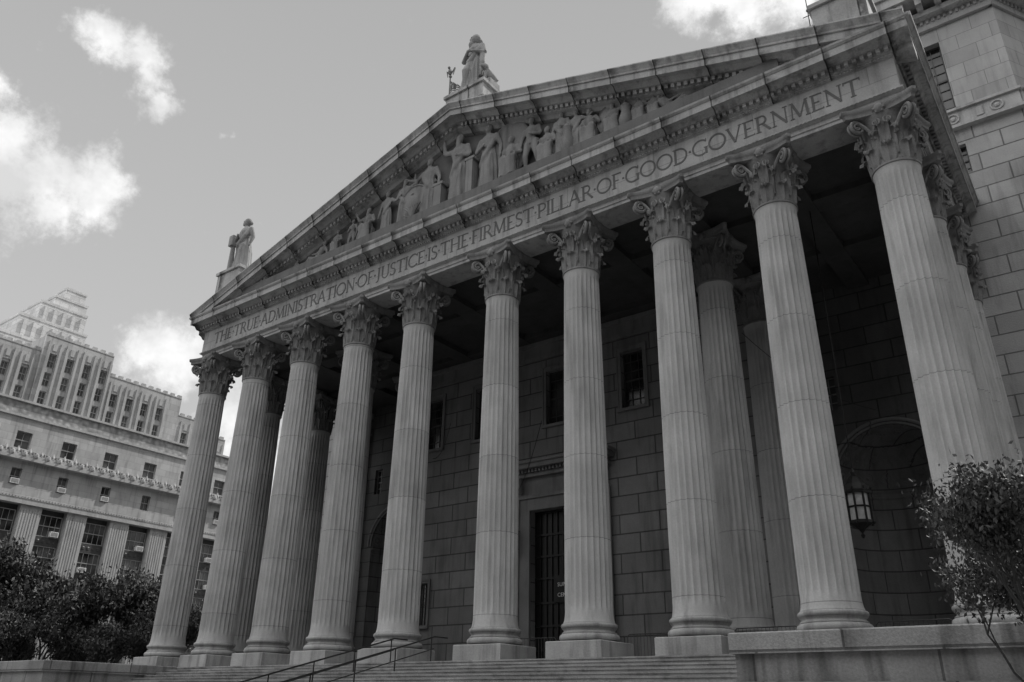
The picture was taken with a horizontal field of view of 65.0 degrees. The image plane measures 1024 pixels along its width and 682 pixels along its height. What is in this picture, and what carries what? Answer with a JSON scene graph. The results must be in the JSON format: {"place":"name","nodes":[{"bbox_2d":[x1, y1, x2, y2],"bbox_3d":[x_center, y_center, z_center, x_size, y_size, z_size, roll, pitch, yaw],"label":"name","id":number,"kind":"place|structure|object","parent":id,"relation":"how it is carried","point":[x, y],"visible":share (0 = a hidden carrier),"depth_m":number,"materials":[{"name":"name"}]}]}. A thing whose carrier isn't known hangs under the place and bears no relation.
{"place":"outdoors","nodes":[
{"label":"outdoors","id":0,"kind":"place"},
{"bbox_2d":[0,287,228,663],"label":"office building","id":1,"kind":"structure","parent":0,"point":[93,452],"depth_m":87.71,"materials":[{"name":"stone"}]},
{"bbox_2d":[0,360,7,375],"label":"window","id":2,"kind":"structure","parent":1,"relation":"in","point":[3,366],"depth_m":83.25,"materials":[{"name":"black glass"}]},
{"bbox_2d":[0,507,15,531],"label":"window","id":3,"kind":"structure","parent":1,"relation":"in","point":[7,515],"depth_m":79.18,"materials":[{"name":"black glass"}]},
{"bbox_2d":[8,467,21,484],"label":"window","id":4,"kind":"structure","parent":1,"relation":"in","point":[15,473],"depth_m":80.31,"materials":[{"name":"black glass"}]},
{"bbox_2d":[12,385,21,397],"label":"window","id":5,"kind":"structure","parent":1,"relation":"in","point":[16,393],"depth_m":83.79,"materials":[{"name":"black glass"}]},
{"bbox_2d":[17,366,26,380],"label":"window","id":6,"kind":"structure","parent":1,"relation":"in","point":[22,372],"depth_m":84.60,"materials":[{"name":"black glass"}]},
{"bbox_2d":[13,431,31,449],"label":"window","id":7,"kind":"structure","parent":1,"relation":"in","point":[22,439],"depth_m":82.50,"materials":[{"name":"black glass"}]},
{"bbox_2d":[36,391,45,403],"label":"window","id":8,"kind":"structure","parent":1,"relation":"in","point":[40,399],"depth_m":85.25,"materials":[{"name":"black glass"}]},
{"bbox_2d":[29,545,55,569],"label":"window","id":9,"kind":"structure","parent":1,"relation":"in","point":[40,551],"depth_m":81.14,"materials":[{"name":"grey glass"}]},
{"bbox_2d":[41,372,50,386],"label":"window","id":10,"kind":"structure","parent":1,"relation":"in","point":[46,378],"depth_m":86.08,"materials":[{"name":"black glass"}]},
{"bbox_2d":[36,514,62,538],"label":"window","id":11,"kind":"structure","parent":1,"relation":"in","point":[49,526],"depth_m":82.10,"materials":[{"name":"black glass"}]},
{"bbox_2d":[46,355,55,368],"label":"window","id":12,"kind":"structure","parent":1,"relation":"in","point":[50,363],"depth_m":86.97,"materials":[{"name":"black glass"}]},
{"bbox_2d":[55,396,63,408],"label":"window","id":13,"kind":"structure","parent":1,"relation":"in","point":[59,401],"depth_m":86.64,"materials":[{"name":"black glass"}]},
{"bbox_2d":[55,477,67,493],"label":"window","id":14,"kind":"structure","parent":1,"relation":"in","point":[61,486],"depth_m":83.70,"materials":[{"name":"black glass"}]},
{"bbox_2d":[59,378,67,391],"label":"window","id":15,"kind":"structure","parent":1,"relation":"in","point":[64,382],"depth_m":87.48,"materials":[{"name":"black glass"}]},
{"bbox_2d":[60,442,75,459],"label":"window","id":16,"kind":"structure","parent":1,"relation":"in","point":[68,450],"depth_m":85.89,"materials":[{"name":"black glass"}]},
{"bbox_2d":[64,360,72,374],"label":"window","id":17,"kind":"structure","parent":1,"relation":"in","point":[69,364],"depth_m":88.36,"materials":[{"name":"black glass"}]},
{"bbox_2d":[72,401,80,413],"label":"window","id":18,"kind":"structure","parent":1,"relation":"in","point":[76,408],"depth_m":88.04,"materials":[{"name":"black glass"}]},
{"bbox_2d":[77,383,84,396],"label":"window","id":19,"kind":"structure","parent":1,"relation":"in","point":[81,388],"depth_m":88.86,"materials":[{"name":"black glass"}]},
{"bbox_2d":[81,366,89,379],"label":"window","id":20,"kind":"structure","parent":1,"relation":"in","point":[85,372],"depth_m":89.73,"materials":[{"name":"black glass"}]},
{"bbox_2d":[75,552,99,575],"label":"window","id":21,"kind":"structure","parent":1,"relation":"in","point":[88,562],"depth_m":84.37,"materials":[{"name":"black glass"}]},
{"bbox_2d":[89,406,97,418],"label":"window","id":22,"kind":"structure","parent":1,"relation":"in","point":[94,409],"depth_m":89.42,"materials":[{"name":"black glass"}]},
{"bbox_2d":[82,523,105,545],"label":"window","id":23,"kind":"structure","parent":1,"relation":"in","point":[93,534],"depth_m":85.60,"materials":[{"name":"black glass"}]},
{"bbox_2d":[93,388,101,402],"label":"window","id":24,"kind":"structure","parent":1,"relation":"in","point":[98,391],"depth_m":90.24,"materials":[{"name":"black glass"}]},
{"bbox_2d":[98,371,105,384],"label":"window","id":25,"kind":"structure","parent":1,"relation":"in","point":[102,374],"depth_m":91.12,"materials":[{"name":"black glass"}]},
{"bbox_2d":[99,487,109,502],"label":"window","id":26,"kind":"structure","parent":1,"relation":"in","point":[104,494],"depth_m":87.10,"materials":[{"name":"black glass"}]},
{"bbox_2d":[104,411,111,422],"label":"window","id":27,"kind":"structure","parent":1,"relation":"in","point":[108,415],"depth_m":91.03,"materials":[{"name":"black glass"}]},
{"bbox_2d":[102,453,116,469],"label":"window","id":28,"kind":"structure","parent":1,"relation":"in","point":[109,459],"depth_m":89.27,"materials":[{"name":"black glass"}]},
{"bbox_2d":[108,394,115,407],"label":"window","id":29,"kind":"structure","parent":1,"relation":"in","point":[112,398],"depth_m":91.83,"materials":[{"name":"black glass"}]},
{"bbox_2d":[109,618,121,629],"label":"window","id":30,"kind":"structure","parent":1,"relation":"in","point":[110,618],"depth_m":85.22,"materials":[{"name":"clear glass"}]},
{"bbox_2d":[121,416,127,427],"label":"window","id":31,"kind":"structure","parent":1,"relation":"in","point":[124,419],"depth_m":92.40,"materials":[{"name":"black glass"}]},
{"bbox_2d":[124,399,131,411],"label":"window","id":32,"kind":"structure","parent":1,"relation":"in","point":[128,402],"depth_m":93.21,"materials":[{"name":"black glass"}]},
{"bbox_2d":[119,559,140,577],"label":"window","id":33,"kind":"structure","parent":1,"relation":"in","point":[128,563],"depth_m":87.91,"materials":[{"name":"grey glass"}]},
{"bbox_2d":[124,530,145,552],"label":"window","id":34,"kind":"structure","parent":1,"relation":"in","point":[135,541],"depth_m":88.92,"materials":[{"name":"grey glass"}]},
{"bbox_2d":[136,420,142,431],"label":"window","id":35,"kind":"structure","parent":1,"relation":"in","point":[139,426],"depth_m":93.78,"materials":[{"name":"black glass"}]},
{"bbox_2d":[139,404,146,416],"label":"window","id":36,"kind":"structure","parent":1,"relation":"in","point":[143,408],"depth_m":94.58,"materials":[{"name":"black glass"}]},
{"bbox_2d":[140,496,149,510],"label":"window","id":37,"kind":"structure","parent":1,"relation":"in","point":[145,500],"depth_m":90.65,"materials":[{"name":"grey glass"}]},
{"bbox_2d":[142,463,155,478],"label":"window","id":38,"kind":"structure","parent":1,"relation":"in","point":[149,469],"depth_m":92.71,"materials":[{"name":"black glass"}]},
{"bbox_2d":[151,425,157,435],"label":"window","id":39,"kind":"structure","parent":1,"relation":"in","point":[154,430],"depth_m":95.17,"materials":[{"name":"black glass"}]},
{"bbox_2d":[154,408,161,420],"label":"window","id":40,"kind":"structure","parent":1,"relation":"in","point":[158,411],"depth_m":95.98,"materials":[{"name":"black glass"}]},
{"bbox_2d":[159,564,164,581],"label":"window","id":41,"kind":"structure","parent":1,"relation":"in","point":[162,566],"depth_m":90.72,"materials":[{"name":"grey glass"}]},
{"bbox_2d":[163,537,170,556],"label":"window","id":42,"kind":"structure","parent":1,"relation":"in","point":[167,543],"depth_m":91.83,"materials":[{"name":"grey glass"}]},
{"bbox_2d":[179,472,183,485],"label":"window","id":43,"kind":"structure","parent":1,"relation":"in","point":[181,476],"depth_m":95.73,"materials":[{"name":"black glass"}]},
{"bbox_2d":[179,433,185,443],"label":"window","id":44,"kind":"structure","parent":1,"relation":"in","point":[182,438],"depth_m":97.88,"materials":[{"name":"grey glass"}]},
{"bbox_2d":[191,597,203,608],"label":"window","id":45,"kind":"structure","parent":1,"relation":"in","point":[196,601],"depth_m":93.30,"materials":[{"name":"grey glass"}]},
{"bbox_2d":[195,570,208,590],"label":"window","id":46,"kind":"structure","parent":1,"relation":"in","point":[202,576],"depth_m":94.29,"materials":[{"name":"grey glass"}]},
{"bbox_2d":[199,544,212,563],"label":"window","id":47,"kind":"structure","parent":1,"relation":"in","point":[206,550],"depth_m":95.54,"materials":[{"name":"grey glass"}]},
{"bbox_2d":[212,511,218,524],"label":"window","id":48,"kind":"structure","parent":1,"relation":"in","point":[216,514],"depth_m":97.33,"materials":[{"name":"grey glass"}]},
{"bbox_2d":[213,480,223,495],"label":"window","id":49,"kind":"structure","parent":1,"relation":"in","point":[218,485],"depth_m":99.51,"materials":[{"name":"grey glass"}]},
{"bbox_2d":[0,0,818,512],"label":"sky","id":50,"kind":"structure","parent":0,"point":[138,137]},
{"label":"pavement","id":51,"kind":"structure","parent":0,"visible":0},
{"bbox_2d":[0,606,29,660],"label":"tree","id":52,"kind":"object","parent":51,"relation":"on","point":[9,653],"visible":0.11,"depth_m":50.53,"materials":[{"name":"grey plant"}]},
{"bbox_2d":[0,535,40,585],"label":"tree","id":53,"kind":"object","parent":51,"relation":"on","point":[24,545],"visible":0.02,"depth_m":62.68,"materials":[{"name":"black plant"}]},
{"bbox_2d":[0,606,41,660],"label":"tree","id":54,"kind":"object","parent":51,"relation":"on","point":[13,629],"visible":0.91,"depth_m":50.85,"materials":[{"name":"grey plant"}]},
{"bbox_2d":[0,583,50,660],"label":"tree","id":55,"kind":"object","parent":51,"relation":"on","point":[28,603],"visible":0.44,"depth_m":54.38,"materials":[{"name":"grey plant"}]},
{"bbox_2d":[0,531,80,613],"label":"tree","id":56,"kind":"object","parent":51,"relation":"on","point":[17,571],"visible":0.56,"depth_m":56.00,"materials":[{"name":"grey plant"}]},
{"bbox_2d":[33,615,119,659],"bbox_3d":[-33.835,22.602,59.211,8.159,10.149,8.865,5,-25,-9],"label":"tree","id":57,"kind":"object","parent":51,"relation":"on","point":[46,652],"visible":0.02,"depth_m":59.84,"materials":[{"name":"grey plant"}]},
{"bbox_2d":[32,607,140,662],"bbox_3d":[-28.417,21.116,52.332,6.383,7.307,5.874,-12,-27,26],"label":"tree","id":58,"kind":"object","parent":51,"relation":"on","point":[82,644],"visible":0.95,"depth_m":52.57,"materials":[{"name":"grey plant"}]},
{"bbox_2d":[0,660,176,681],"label":"stone podium","id":59,"kind":"object","parent":51,"relation":"on","point":[43,671],"visible":0.83,"depth_m":35.21,"materials":[{"name":"stone"}]},
{"bbox_2d":[39,562,192,662],"bbox_3d":[-28.398,20.773,56.467,9.929,11.367,9.138,15,-28,-28],"label":"tree","id":60,"kind":"object","parent":51,"relation":"on","point":[126,600],"visible":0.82,"depth_m":55.23,"materials":[{"name":"grey plant"}]},
{"bbox_2d":[117,615,154,663],"bbox_3d":[-25.275,22.338,54.481,4.416,6.988,7.210,19,-30,-34],"label":"tree","id":61,"kind":"object","parent":51,"relation":"on","point":[140,636],"visible":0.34,"depth_m":53.48,"materials":[{"name":"black plant"}]},
{"bbox_2d":[120,599,202,652],"bbox_3d":[-25.658,23.821,60.159,5.687,8.999,9.285,-11,-27,25],"label":"tree","id":62,"kind":"object","parent":51,"relation":"on","point":[193,629],"visible":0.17,"depth_m":61.65,"materials":[{"name":"black plant"}]},
{"bbox_2d":[121,654,737,681],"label":"stone stairs","id":63,"kind":"structure","parent":51,"relation":"on","point":[699,668],"depth_m":26.13,"materials":[{"name":"stone"}]},
{"bbox_2d":[240,638,407,681],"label":"handrail","id":64,"kind":"object","parent":63,"relation":"on","point":[313,662],"visible":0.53,"depth_m":28.93,"materials":[{"name":"metal"}]},
{"bbox_2d":[281,636,447,681],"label":"handrail","id":65,"kind":"object","parent":63,"relation":"on","point":[394,661],"visible":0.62,"depth_m":27.78,"materials":[{"name":"metal"}]},
{"bbox_2d":[132,0,1023,666],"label":"courthouse","id":66,"kind":"structure","parent":51,"relation":"on","point":[600,276],"depth_m":36.27,"materials":[{"name":"stone"}]},
{"bbox_2d":[215,218,254,292],"bbox_3d":[-17.136,-5.227,51.062,2.400,5.920,1.700,-16,-30,33],"label":"statue","id":67,"kind":"object","parent":66,"relation":"on","point":[241,260],"visible":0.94,"depth_m":50.86,"materials":[{"name":"stone"}]},
{"bbox_2d":[376,470,382,493],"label":"window","id":68,"kind":"structure","parent":66,"relation":"in","point":[380,473],"depth_m":55.51,"materials":[{"name":"black glass"}]},
{"bbox_2d":[419,579,430,628],"bbox_3d":[-5.039,14.685,44.832,1.380,2.610,0.490,-16,-30,33],"label":"window","id":69,"kind":"structure","parent":66,"relation":"in","point":[425,588],"depth_m":44.80,"materials":[{"name":"glass"}]},
{"bbox_2d":[428,393,446,452],"bbox_3d":[-4.663,5.101,49.062,1.800,3.570,0.540,-16,-30,33],"label":"window","id":70,"kind":"structure","parent":66,"relation":"in","point":[437,414],"depth_m":49.17,"materials":[{"name":"black glass"}]},
{"bbox_2d":[447,66,460,94],"bbox_3d":[-3.397,-12.996,44.813,1.142,6.090,0.341,-15,-29,30],"label":"flagpole","id":71,"kind":"object","parent":66,"relation":"on","point":[453,86],"visible":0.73,"depth_m":45.66,"materials":[{"name":"metal"}]},
{"bbox_2d":[443,34,499,103],"bbox_3d":[-1.970,-14.336,42.916,2.763,5.200,1.700,-16,-30,33],"label":"statue","id":72,"kind":"object","parent":66,"relation":"on","point":[479,78],"visible":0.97,"depth_m":42.07,"materials":[{"name":"stone"}]},
{"bbox_2d":[470,384,482,443],"bbox_3d":[-1.524,4.184,46.936,1.800,3.570,0.540,-16,-30,33],"label":"window","id":73,"kind":"structure","parent":66,"relation":"in","point":[473,427],"depth_m":47.30,"materials":[{"name":"black glass"}]},
{"bbox_2d":[518,421,541,490],"bbox_3d":[0.707,5.848,38.869,0.025,2.224,6.029,6,-25,-11],"label":"cable","id":74,"kind":"object","parent":66,"relation":"attached to","point":[531,456],"visible":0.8,"depth_m":37.84,"materials":[{"name":"metal"}]},
{"bbox_2d":[520,637,555,658],"bbox_3d":[0.855,12.735,32.910,2.235,1.107,0.624,-15,-29,31],"label":"crowd barrier","id":75,"kind":"object","parent":66,"relation":"on","point":[538,644],"visible":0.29,"depth_m":32.81,"materials":[{"name":"metal"}]},
{"bbox_2d":[541,362,563,428],"bbox_3d":[2.499,3.009,44.210,1.800,3.570,0.540,-16,-30,33],"label":"window","id":76,"kind":"structure","parent":66,"relation":"in","point":[556,379],"depth_m":44.51,"materials":[{"name":"black glass"}]},
{"bbox_2d":[518,445,615,658],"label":"door","id":77,"kind":"structure","parent":66,"relation":"in","point":[542,487],"depth_m":41.45,"materials":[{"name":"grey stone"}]},
{"bbox_2d":[615,341,649,412],"bbox_3d":[6.290,1.902,41.643,1.800,3.570,0.540,-16,-30,33],"label":"window","id":78,"kind":"structure","parent":66,"relation":"in","point":[636,387],"depth_m":41.77,"materials":[{"name":"black glass"}]},
{"bbox_2d":[627,632,667,655],"bbox_3d":[5.310,11.459,29.949,2.235,1.107,0.624,-15,-29,32],"label":"crowd barrier","id":79,"kind":"object","parent":66,"relation":"on","point":[647,640],"visible":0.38,"depth_m":30.21,"materials":[{"name":"metal"}]},
{"bbox_2d":[735,626,796,632],"bbox_3d":[8.605,10.213,27.095,2.235,1.107,0.624,-16,-30,33],"label":"crowd barrier","id":80,"kind":"object","parent":66,"relation":"on","point":[773,627],"visible":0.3,"depth_m":27.34,"materials":[{"name":"metal"}]},
{"bbox_2d":[803,0,810,25],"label":"lightning rod","id":81,"kind":"object","parent":66,"relation":"attached to","point":[808,14],"visible":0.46,"depth_m":35.55,"materials":[{"name":"metal"}]},
{"bbox_2d":[742,333,875,409],"bbox_3d":[12.470,1.258,33.913,5.393,3.222,0.025,3,-25,-5],"label":"cable","id":82,"kind":"object","parent":66,"relation":"attached to","point":[828,393],"visible":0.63,"depth_m":33.54,"materials":[{"name":"metal"}]},
{"bbox_2d":[826,378,838,410],"bbox_3d":[15.387,2.639,38.886,0.700,1.700,0.095,-16,-30,33],"label":"window","id":83,"kind":"structure","parent":66,"relation":"in","point":[830,384],"depth_m":38.86,"materials":[{"name":"black glass"}]},
{"bbox_2d":[806,0,876,48],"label":"statue","id":84,"kind":"object","parent":66,"relation":"on","point":[822,11],"visible":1,"depth_m":29.65,"materials":[{"name":"stone"}]},
{"bbox_2d":[809,211,875,537],"bbox_3d":[12.376,0.724,30.883,1.020,13.550,1.027,-5,-25,13],"label":"hanging lantern","id":85,"kind":"object","parent":66,"relation":"hanging from","point":[858,504],"visible":0.86,"depth_m":28.37,"materials":[{"name":"metal"}]},
{"bbox_2d":[876,618,952,626],"bbox_3d":[12.269,9.040,24.387,2.235,1.107,0.624,-18,-31,36],"label":"crowd barrier","id":86,"kind":"object","parent":66,"relation":"on","point":[899,621],"visible":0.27,"depth_m":24.57,"materials":[{"name":"metal"}]},
{"bbox_2d":[925,46,955,110],"bbox_3d":[21.734,-13.161,41.549,1.550,4.550,0.095,-16,-30,33],"label":"window","id":87,"kind":"structure","parent":66,"relation":"in","point":[934,56],"depth_m":41.48,"materials":[{"name":"grey glass"}]},
{"bbox_2d":[960,147,972,171],"bbox_3d":[21.705,-8.593,39.152,1.080,1.650,0.095,-16,-30,33],"label":"window","id":88,"kind":"structure","parent":66,"relation":"in","point":[964,152],"depth_m":39.01,"materials":[{"name":"grey glass"}]},
{"bbox_2d":[728,621,1023,681],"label":"stone podium","id":89,"kind":"object","parent":51,"relation":"on","point":[970,652],"visible":1,"depth_m":15.56,"materials":[{"name":"stone"}]},
{"bbox_2d":[897,440,1023,681],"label":"tree","id":90,"kind":"object","parent":51,"relation":"on","point":[983,516],"visible":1,"depth_m":10.02,"materials":[{"name":"grey plant"}]}
]}

